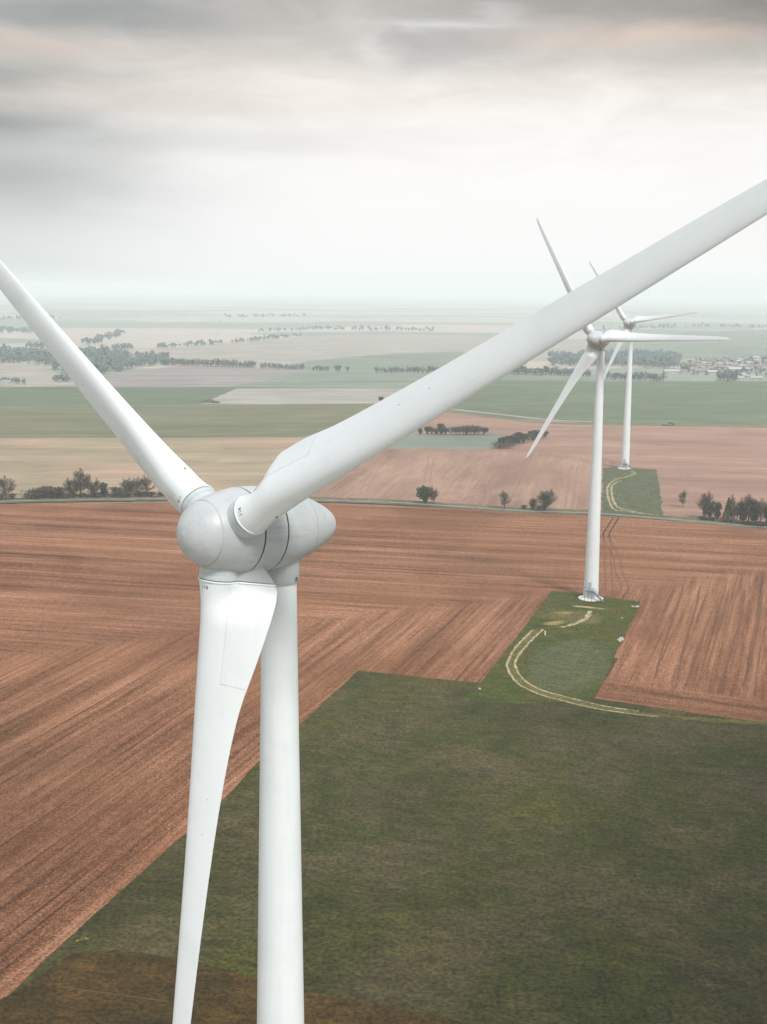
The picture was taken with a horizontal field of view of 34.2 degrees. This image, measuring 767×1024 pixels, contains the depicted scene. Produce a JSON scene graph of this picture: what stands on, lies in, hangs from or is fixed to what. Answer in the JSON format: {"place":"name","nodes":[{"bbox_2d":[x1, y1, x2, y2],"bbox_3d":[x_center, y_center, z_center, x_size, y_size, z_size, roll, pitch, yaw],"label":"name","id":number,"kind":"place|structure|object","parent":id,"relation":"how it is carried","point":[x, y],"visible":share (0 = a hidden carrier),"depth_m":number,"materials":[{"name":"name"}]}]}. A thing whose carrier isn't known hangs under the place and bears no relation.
{"place":"outdoors","nodes":[
{"label":"outdoors","id":0,"kind":"place"},
{"bbox_2d":[0,364,75,386],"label":"field","id":1,"kind":"structure","parent":0,"point":[37,375],"depth_m":1275.72,"materials":[{"name":"soil"}]},
{"bbox_2d":[0,376,25,384],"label":"hedge","id":2,"kind":"object","parent":1,"relation":"on","point":[17,379],"visible":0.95,"depth_m":1176.27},
{"bbox_2d":[53,372,70,381],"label":"hedge","id":3,"kind":"object","parent":1,"relation":"on","point":[66,377],"visible":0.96,"depth_m":1205.23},
{"bbox_2d":[0,436,308,497],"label":"field","id":4,"kind":"structure","parent":0,"point":[215,463],"depth_m":666.52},
{"bbox_2d":[131,476,143,492],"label":"bare tree","id":5,"kind":"object","parent":4,"relation":"on","point":[138,485],"visible":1,"depth_m":549.08,"materials":[{"name":"brown plant"}]},
{"bbox_2d":[140,475,155,491],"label":"bare tree","id":6,"kind":"object","parent":4,"relation":"on","point":[147,482],"visible":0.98,"depth_m":550.40,"materials":[{"name":"brown plant"}]},
{"bbox_2d":[0,436,304,437],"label":"grass strip","id":7,"kind":"object","parent":4,"relation":"on","point":[159,436],"depth_m":769.62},
{"bbox_2d":[0,404,373,436],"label":"field","id":8,"kind":"structure","parent":0,"point":[186,420],"depth_m":871.21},
{"bbox_2d":[0,387,393,405],"bbox_3d":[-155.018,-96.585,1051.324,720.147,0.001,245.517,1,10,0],"label":"field","id":9,"kind":"structure","parent":0,"point":[42,396],"depth_m":1063.39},
{"bbox_2d":[104,366,307,386],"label":"field","id":10,"kind":"structure","parent":0,"point":[179,376],"depth_m":1294.77,"materials":[{"name":"purple soil"}]},
{"bbox_2d":[0,949,467,1023],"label":"stubble field","id":11,"kind":"structure","parent":0,"point":[44,998],"depth_m":161.49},
{"bbox_2d":[60,986,167,1001],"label":"grass strip","id":12,"kind":"object","parent":11,"relation":"on","point":[114,994],"depth_m":162.56,"materials":[{"name":"plant"}]},
{"bbox_2d":[225,1011,311,1023],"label":"grass strip","id":13,"kind":"object","parent":11,"relation":"on","point":[252,1014],"depth_m":158.62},
{"bbox_2d":[7,335,491,368],"bbox_3d":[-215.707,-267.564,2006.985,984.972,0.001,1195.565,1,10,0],"label":"field","id":14,"kind":"structure","parent":0,"point":[289,350],"depth_m":1934.34,"materials":[{"name":"soil"}]},
{"bbox_2d":[25,341,43,348],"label":"hedge","id":15,"kind":"object","parent":14,"relation":"on","point":[37,344],"visible":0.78,"depth_m":1845.82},
{"bbox_2d":[0,344,169,373],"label":"woodland","id":16,"kind":"object","parent":14,"relation":"on","point":[116,358],"visible":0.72,"depth_m":1491.22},
{"bbox_2d":[84,343,132,349],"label":"hedge","id":17,"kind":"object","parent":14,"relation":"on","point":[123,345],"visible":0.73,"depth_m":1817.37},
{"bbox_2d":[157,333,301,347],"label":"hedge","id":18,"kind":"object","parent":14,"relation":"on","point":[258,338],"visible":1,"depth_m":2090.49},
{"bbox_2d":[130,403,375,405],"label":"grass strip","id":19,"kind":"object","parent":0,"point":[247,404],"depth_m":992.48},
{"bbox_2d":[202,389,400,403],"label":"field","id":20,"kind":"structure","parent":0,"point":[286,396],"depth_m":1074.48,"materials":[{"name":"soil"}]},
{"bbox_2d":[283,352,464,370],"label":"field","id":21,"kind":"structure","parent":0,"point":[422,360],"depth_m":1604.89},
{"bbox_2d":[0,496,765,527],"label":"grass verge","id":22,"kind":"object","parent":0,"point":[469,505],"depth_m":538.34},
{"bbox_2d":[0,476,15,495],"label":"bare tree","id":23,"kind":"object","parent":22,"relation":"on","point":[11,487],"visible":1,"depth_m":539.23,"materials":[{"name":"brown plant"}]},
{"bbox_2d":[21,486,49,497],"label":"thorn bush","id":24,"kind":"object","parent":22,"relation":"on","point":[33,491],"visible":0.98,"depth_m":540.39,"materials":[{"name":"green plant"}]},
{"bbox_2d":[35,485,52,497],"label":"thorn bush","id":25,"kind":"object","parent":22,"relation":"on","point":[45,491],"visible":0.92,"depth_m":542.62,"materials":[{"name":"green plant"}]},
{"bbox_2d":[39,486,63,497],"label":"thorn bush","id":26,"kind":"object","parent":22,"relation":"on","point":[50,490],"visible":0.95,"depth_m":541.95,"materials":[{"name":"green plant"}]},
{"bbox_2d":[51,487,64,497],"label":"thorn bush","id":27,"kind":"object","parent":22,"relation":"on","point":[58,490],"visible":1,"depth_m":542.54,"materials":[{"name":"green plant"}]},
{"bbox_2d":[63,477,81,494],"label":"bare tree","id":28,"kind":"object","parent":22,"relation":"on","point":[69,485],"visible":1,"depth_m":543.89,"materials":[{"name":"brown plant"}]},
{"bbox_2d":[72,468,90,496],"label":"bare tree","id":29,"kind":"object","parent":22,"relation":"on","point":[78,475],"visible":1,"depth_m":544.54,"materials":[{"name":"brown plant"}]},
{"bbox_2d":[84,477,100,496],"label":"bare tree","id":30,"kind":"object","parent":22,"relation":"on","point":[94,487],"visible":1,"depth_m":545.34,"materials":[{"name":"brown plant"}]},
{"bbox_2d":[100,482,107,496],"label":"ivy covered tree","id":31,"kind":"object","parent":22,"relation":"on","point":[103,489],"visible":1,"depth_m":546.27,"materials":[{"name":"green plant"}]},
{"bbox_2d":[109,487,122,495],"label":"thorn bush","id":32,"kind":"object","parent":22,"relation":"on","point":[116,488],"visible":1,"depth_m":547.34,"materials":[{"name":"green plant"}]},
{"bbox_2d":[109,491,134,496],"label":"thorn bush","id":33,"kind":"object","parent":22,"relation":"on","point":[125,494],"visible":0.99,"depth_m":546.61,"materials":[{"name":"green plant"}]},
{"bbox_2d":[112,487,133,495],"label":"thorn bush","id":34,"kind":"object","parent":22,"relation":"on","point":[123,491],"visible":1,"depth_m":547.38,"materials":[{"name":"green plant"}]},
{"bbox_2d":[118,477,136,495],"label":"bare tree","id":35,"kind":"object","parent":22,"relation":"on","point":[128,484],"visible":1,"depth_m":548.80,"materials":[{"name":"brown plant"}]},
{"bbox_2d":[416,485,432,503],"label":"ivy covered tree","id":36,"kind":"object","parent":22,"relation":"on","point":[424,492],"visible":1,"depth_m":537.09,"materials":[{"name":"green plant"}]},
{"bbox_2d":[429,486,438,503],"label":"bare tree","id":37,"kind":"object","parent":22,"relation":"on","point":[435,492],"visible":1,"depth_m":538.53,"materials":[{"name":"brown plant"}]},
{"bbox_2d":[498,489,509,507],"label":"bare tree","id":38,"kind":"object","parent":22,"relation":"on","point":[504,496],"visible":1,"depth_m":528.19,"materials":[{"name":"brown plant"}]},
{"bbox_2d":[527,498,537,509],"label":"bare tree","id":39,"kind":"object","parent":22,"relation":"on","point":[532,503],"visible":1,"depth_m":526.95,"materials":[{"name":"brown plant"}]},
{"bbox_2d":[534,489,557,510],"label":"bare tree","id":40,"kind":"object","parent":22,"relation":"on","point":[546,500],"visible":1,"depth_m":524.04,"materials":[{"name":"grey plant"}]},
{"bbox_2d":[696,491,714,517],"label":"bare tree","id":41,"kind":"object","parent":22,"relation":"on","point":[705,501],"visible":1,"depth_m":508.45,"materials":[{"name":"grey plant"}]},
{"bbox_2d":[722,497,733,518],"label":"conifer","id":42,"kind":"object","parent":22,"relation":"on","point":[728,509],"visible":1,"depth_m":504.49,"materials":[{"name":"green plant"}]},
{"bbox_2d":[737,503,748,520],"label":"ivy covered tree","id":43,"kind":"object","parent":22,"relation":"on","point":[742,515],"visible":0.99,"depth_m":502.04,"materials":[{"name":"green plant"}]},
{"bbox_2d":[747,499,762,520],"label":"ivy covered tree","id":44,"kind":"object","parent":22,"relation":"on","point":[755,516],"visible":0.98,"depth_m":500.37,"materials":[{"name":"green plant"}]},
{"bbox_2d":[755,497,766,520],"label":"bare tree","id":45,"kind":"object","parent":22,"relation":"on","point":[759,509],"visible":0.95,"depth_m":499.65,"materials":[{"name":"brown plant"}]},
{"bbox_2d":[762,506,766,525],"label":"tree","id":46,"kind":"object","parent":22,"relation":"on","point":[765,511],"visible":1,"depth_m":495.12,"materials":[{"name":"green plant"}]},
{"bbox_2d":[0,502,766,998],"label":"ploughed field","id":47,"kind":"structure","parent":0,"point":[100,608],"depth_m":330.70,"materials":[{"name":"soil"}]},
{"bbox_2d":[602,521,610,594],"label":"wheel track","id":48,"kind":"structure","parent":47,"relation":"on","point":[604,564],"depth_m":417.44,"materials":[{"name":"soil"}]},
{"bbox_2d":[603,517,621,597],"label":"wheel track","id":49,"kind":"structure","parent":47,"relation":"on","point":[614,560],"depth_m":428.50,"materials":[{"name":"soil"}]},
{"bbox_2d":[608,521,616,595],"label":"wheel track","id":50,"kind":"structure","parent":47,"relation":"on","point":[611,563],"depth_m":424.48,"materials":[{"name":"soil"}]},
{"bbox_2d":[609,517,628,597],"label":"wheel track","id":51,"kind":"structure","parent":47,"relation":"on","point":[620,561],"depth_m":426.23,"materials":[{"name":"soil"}]},
{"bbox_2d":[654,585,683,677],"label":"wheel track","id":52,"kind":"structure","parent":47,"relation":"on","point":[661,652],"depth_m":337.03,"materials":[{"name":"soil"}]},
{"bbox_2d":[676,586,700,679],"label":"wheel track","id":53,"kind":"structure","parent":47,"relation":"on","point":[682,653],"depth_m":336.26,"materials":[{"name":"soil"}]},
{"bbox_2d":[690,610,712,677],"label":"wheel track","id":54,"kind":"structure","parent":47,"relation":"on","point":[700,644],"depth_m":326.86,"materials":[{"name":"soil"}]},
{"bbox_2d":[705,611,724,679],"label":"wheel track","id":55,"kind":"structure","parent":47,"relation":"on","point":[714,645],"depth_m":326.07,"materials":[{"name":"soil"}]},
{"bbox_2d":[719,590,745,683],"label":"wheel track","id":56,"kind":"structure","parent":47,"relation":"on","point":[727,663],"depth_m":330.51,"materials":[{"name":"soil"}]},
{"bbox_2d":[742,591,762,686],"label":"wheel track","id":57,"kind":"structure","parent":47,"relation":"on","point":[749,664],"depth_m":330.25,"materials":[{"name":"soil"}]},
{"bbox_2d":[0,288,766,527],"bbox_3d":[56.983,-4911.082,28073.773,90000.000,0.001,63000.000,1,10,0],"label":"ground","id":58,"kind":"structure","parent":0,"point":[147,318],"depth_m":4428.68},
{"bbox_2d":[0,325,32,332],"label":"hedge","id":59,"kind":"object","parent":58,"relation":"on","point":[10,328],"visible":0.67,"depth_m":2452.24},
{"bbox_2d":[0,315,60,319],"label":"hedge","id":60,"kind":"object","parent":58,"relation":"on","point":[20,317],"visible":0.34,"depth_m":3336.67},
{"bbox_2d":[81,328,124,345],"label":"hedge","id":61,"kind":"object","parent":58,"relation":"on","point":[108,335],"visible":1,"depth_m":2098.89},
{"bbox_2d":[224,313,306,317],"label":"hedge","id":62,"kind":"object","parent":58,"relation":"on","point":[262,315],"visible":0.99,"depth_m":4006.79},
{"bbox_2d":[259,325,433,331],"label":"hedge","id":63,"kind":"object","parent":58,"relation":"on","point":[362,327],"visible":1,"depth_m":2816.38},
{"bbox_2d":[0,179,766,1023],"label":"wind turbine","id":64,"kind":"object","parent":58,"relation":"on","point":[246,549],"visible":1,"depth_m":69.39,"materials":[{"name":"white"}]},
{"bbox_2d":[663,369,679,373],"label":"shed","id":65,"kind":"structure","parent":58,"relation":"on","point":[671,371],"depth_m":1423.49,"materials":[{"name":"grey paint"}]},
{"bbox_2d":[602,322,766,329],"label":"hedge","id":66,"kind":"object","parent":58,"relation":"on","point":[702,323],"visible":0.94,"depth_m":3286.60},
{"bbox_2d":[692,367,708,374],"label":"house","id":67,"kind":"structure","parent":58,"relation":"on","point":[702,371],"depth_m":1421.31,"materials":[{"name":"tile"}]},
{"bbox_2d":[692,379,716,380],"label":"boundary wall","id":68,"kind":"structure","parent":58,"relation":"on","point":[704,379],"depth_m":1325.95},
{"bbox_2d":[706,370,717,374],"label":"house","id":69,"kind":"structure","parent":58,"relation":"on","point":[711,372],"depth_m":1417.41,"materials":[{"name":"tile"}]},
{"bbox_2d":[727,366,740,370],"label":"house","id":70,"kind":"structure","parent":58,"relation":"on","point":[733,368],"depth_m":1465.59,"materials":[{"name":"tile"}]},
{"bbox_2d":[750,376,763,380],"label":"shed","id":71,"kind":"structure","parent":58,"relation":"on","point":[757,378],"depth_m":1340.69,"materials":[{"name":"grey paint"}]},
{"bbox_2d":[0,499,766,528],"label":"grass verge","id":72,"kind":"object","parent":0,"point":[430,506],"depth_m":528.31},
{"bbox_2d":[0,498,766,527],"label":"country road","id":73,"kind":"structure","parent":0,"point":[423,504],"depth_m":532.38,"materials":[{"name":"asphalt"}]},
{"bbox_2d":[0,0,766,295],"label":"sky","id":74,"kind":"structure","parent":0,"point":[279,145],"materials":[{"name":"white"}]},
{"bbox_2d":[11,658,766,1023],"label":"grass field","id":75,"kind":"structure","parent":0,"point":[495,862],"depth_m":199.58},
{"bbox_2d":[233,372,595,388],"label":"field","id":76,"kind":"structure","parent":0,"point":[350,380],"depth_m":1277.58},
{"bbox_2d":[387,433,505,449],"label":"field","id":77,"kind":"structure","parent":0,"point":[456,441],"depth_m":763.19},
{"bbox_2d":[437,423,445,433],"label":"ivy covered tree","id":78,"kind":"object","parent":77,"relation":"on","point":[440,428],"visible":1,"depth_m":798.87,"materials":[{"name":"green plant"}]},
{"bbox_2d":[310,448,620,513],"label":"field","id":79,"kind":"structure","parent":0,"point":[400,474],"depth_m":616.91,"materials":[{"name":"brown soil"}]},
{"bbox_2d":[359,454,380,492],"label":"wheel track","id":80,"kind":"structure","parent":79,"relation":"on","point":[369,474],"depth_m":620.46,"materials":[{"name":"brown soil"}]},
{"bbox_2d":[366,455,385,492],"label":"wheel track","id":81,"kind":"structure","parent":79,"relation":"on","point":[375,475],"depth_m":620.69,"materials":[{"name":"brown soil"}]},
{"bbox_2d":[473,456,479,494],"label":"wheel track","id":82,"kind":"structure","parent":79,"relation":"on","point":[477,476],"depth_m":621.32,"materials":[{"name":"brown soil"}]},
{"bbox_2d":[481,456,489,495],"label":"wheel track","id":83,"kind":"structure","parent":79,"relation":"on","point":[485,476],"depth_m":618.32,"materials":[{"name":"brown soil"}]},
{"bbox_2d":[564,466,570,506],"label":"wheel track","id":84,"kind":"structure","parent":79,"relation":"on","point":[567,486],"depth_m":591.21,"materials":[{"name":"brown soil"}]},
{"bbox_2d":[572,467,577,507],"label":"wheel track","id":85,"kind":"structure","parent":79,"relation":"on","point":[575,487],"depth_m":588.46,"materials":[{"name":"brown soil"}]},
{"bbox_2d":[450,409,592,421],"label":"grass strip","id":86,"kind":"object","parent":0,"point":[515,416],"depth_m":927.66,"materials":[{"name":"plant"}]},
{"bbox_2d":[462,591,640,703],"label":"grass pad","id":87,"kind":"object","parent":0,"point":[574,661],"depth_m":319.38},
{"bbox_2d":[526,218,729,602],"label":"wind turbine","id":88,"kind":"object","parent":87,"relation":"on","point":[598,341],"visible":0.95,"depth_m":365.20,"materials":[{"name":"white paint"}]},
{"bbox_2d":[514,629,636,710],"bbox_3d":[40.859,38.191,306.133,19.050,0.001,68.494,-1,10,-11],"label":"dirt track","id":89,"kind":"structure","parent":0,"point":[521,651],"depth_m":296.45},
{"bbox_2d":[560,611,591,627],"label":"dirt track","id":90,"kind":"structure","parent":0,"point":[587,615],"depth_m":350.31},
{"bbox_2d":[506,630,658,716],"bbox_3d":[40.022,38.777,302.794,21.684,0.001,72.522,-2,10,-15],"label":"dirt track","id":91,"kind":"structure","parent":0,"point":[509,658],"depth_m":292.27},
{"bbox_2d":[411,411,766,521],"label":"field","id":92,"kind":"structure","parent":0,"point":[721,464],"depth_m":730.61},
{"bbox_2d":[490,441,515,447],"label":"thorn bush","id":93,"kind":"object","parent":92,"relation":"on","point":[500,444],"visible":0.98,"depth_m":732.92,"materials":[{"name":"green plant"}]},
{"bbox_2d":[498,437,511,446],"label":"ivy covered tree","id":94,"kind":"object","parent":92,"relation":"on","point":[504,439],"visible":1,"depth_m":735.37,"materials":[{"name":"green plant"}]},
{"bbox_2d":[505,435,519,445],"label":"ivy covered tree","id":95,"kind":"object","parent":92,"relation":"on","point":[513,438],"visible":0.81,"depth_m":742.88,"materials":[{"name":"green plant"}]},
{"bbox_2d":[513,432,527,443],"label":"ivy covered tree","id":96,"kind":"object","parent":92,"relation":"on","point":[519,434],"visible":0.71,"depth_m":754.11,"materials":[{"name":"green plant"}]},
{"bbox_2d":[527,430,539,439],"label":"ivy covered tree","id":97,"kind":"object","parent":92,"relation":"on","point":[535,433],"visible":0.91,"depth_m":773.21,"materials":[{"name":"green plant"}]},
{"bbox_2d":[678,490,686,502],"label":"bare tree","id":98,"kind":"object","parent":92,"relation":"on","point":[683,496],"visible":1,"depth_m":537.51,"materials":[{"name":"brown plant"}]},
{"bbox_2d":[706,501,715,516],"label":"ivy covered tree","id":99,"kind":"object","parent":92,"relation":"on","point":[711,510],"visible":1,"depth_m":509.55,"materials":[{"name":"green plant"}]},
{"bbox_2d":[713,501,721,519],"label":"ivy covered tree","id":100,"kind":"object","parent":92,"relation":"on","point":[717,507],"visible":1,"depth_m":508.83,"materials":[{"name":"green plant"}]},
{"bbox_2d":[725,495,743,519],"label":"bare tree","id":101,"kind":"object","parent":92,"relation":"on","point":[734,508],"visible":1,"depth_m":504.30,"materials":[{"name":"brown plant"}]},
{"bbox_2d":[742,493,761,520],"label":"bare tree","id":102,"kind":"object","parent":92,"relation":"on","point":[749,499],"visible":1,"depth_m":500.22,"materials":[{"name":"brown plant"}]},
{"bbox_2d":[443,339,764,363],"bbox_3d":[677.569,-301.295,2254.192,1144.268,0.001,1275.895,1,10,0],"label":"field","id":103,"kind":"structure","parent":0,"point":[572,345],"depth_m":2081.76,"materials":[{"name":"soil"}]},
{"bbox_2d":[547,348,682,367],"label":"woodland","id":104,"kind":"object","parent":103,"relation":"on","point":[658,358],"visible":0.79,"depth_m":1589.96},
{"bbox_2d":[446,411,766,426],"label":"grass strip","id":105,"kind":"object","parent":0,"point":[603,424],"depth_m":875.49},
{"bbox_2d":[449,380,766,424],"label":"field","id":106,"kind":"structure","parent":0,"point":[708,402],"depth_m":1054.54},
{"bbox_2d":[606,479,641,513],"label":"dirt track","id":107,"kind":"structure","parent":0,"point":[607,496],"depth_m":559.48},
{"bbox_2d":[615,471,636,478],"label":"dirt track","id":108,"kind":"structure","parent":0,"point":[633,473],"depth_m":629.14,"materials":[{"name":"beige soil"}]},
{"bbox_2d":[601,467,662,515],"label":"grass pad","id":109,"kind":"object","parent":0,"point":[639,491],"depth_m":576.16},
{"bbox_2d":[610,481,658,515],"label":"dirt track","id":110,"kind":"structure","parent":109,"relation":"on","point":[612,497],"depth_m":555.52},
{"bbox_2d":[589,261,697,469],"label":"wind turbine","id":111,"kind":"object","parent":109,"relation":"on","point":[629,324],"visible":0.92,"depth_m":644.38,"materials":[{"name":"white paint"}]},
{"bbox_2d":[505,629,766,724],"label":"dirt track","id":112,"kind":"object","parent":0,"point":[519,648],"depth_m":279.68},
{"bbox_2d":[676,464,693,500],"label":"wheel track","id":113,"kind":"structure","parent":0,"point":[685,483],"depth_m":606.32,"materials":[{"name":"brown soil"}]},
{"bbox_2d":[605,330,766,359],"bbox_3d":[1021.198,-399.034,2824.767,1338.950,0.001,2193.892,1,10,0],"label":"field","id":114,"kind":"structure","parent":0,"point":[746,344],"depth_m":2210.83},
{"bbox_2d":[682,464,700,499],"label":"wheel track","id":115,"kind":"structure","parent":0,"point":[691,482],"depth_m":609.79,"materials":[{"name":"brown soil"}]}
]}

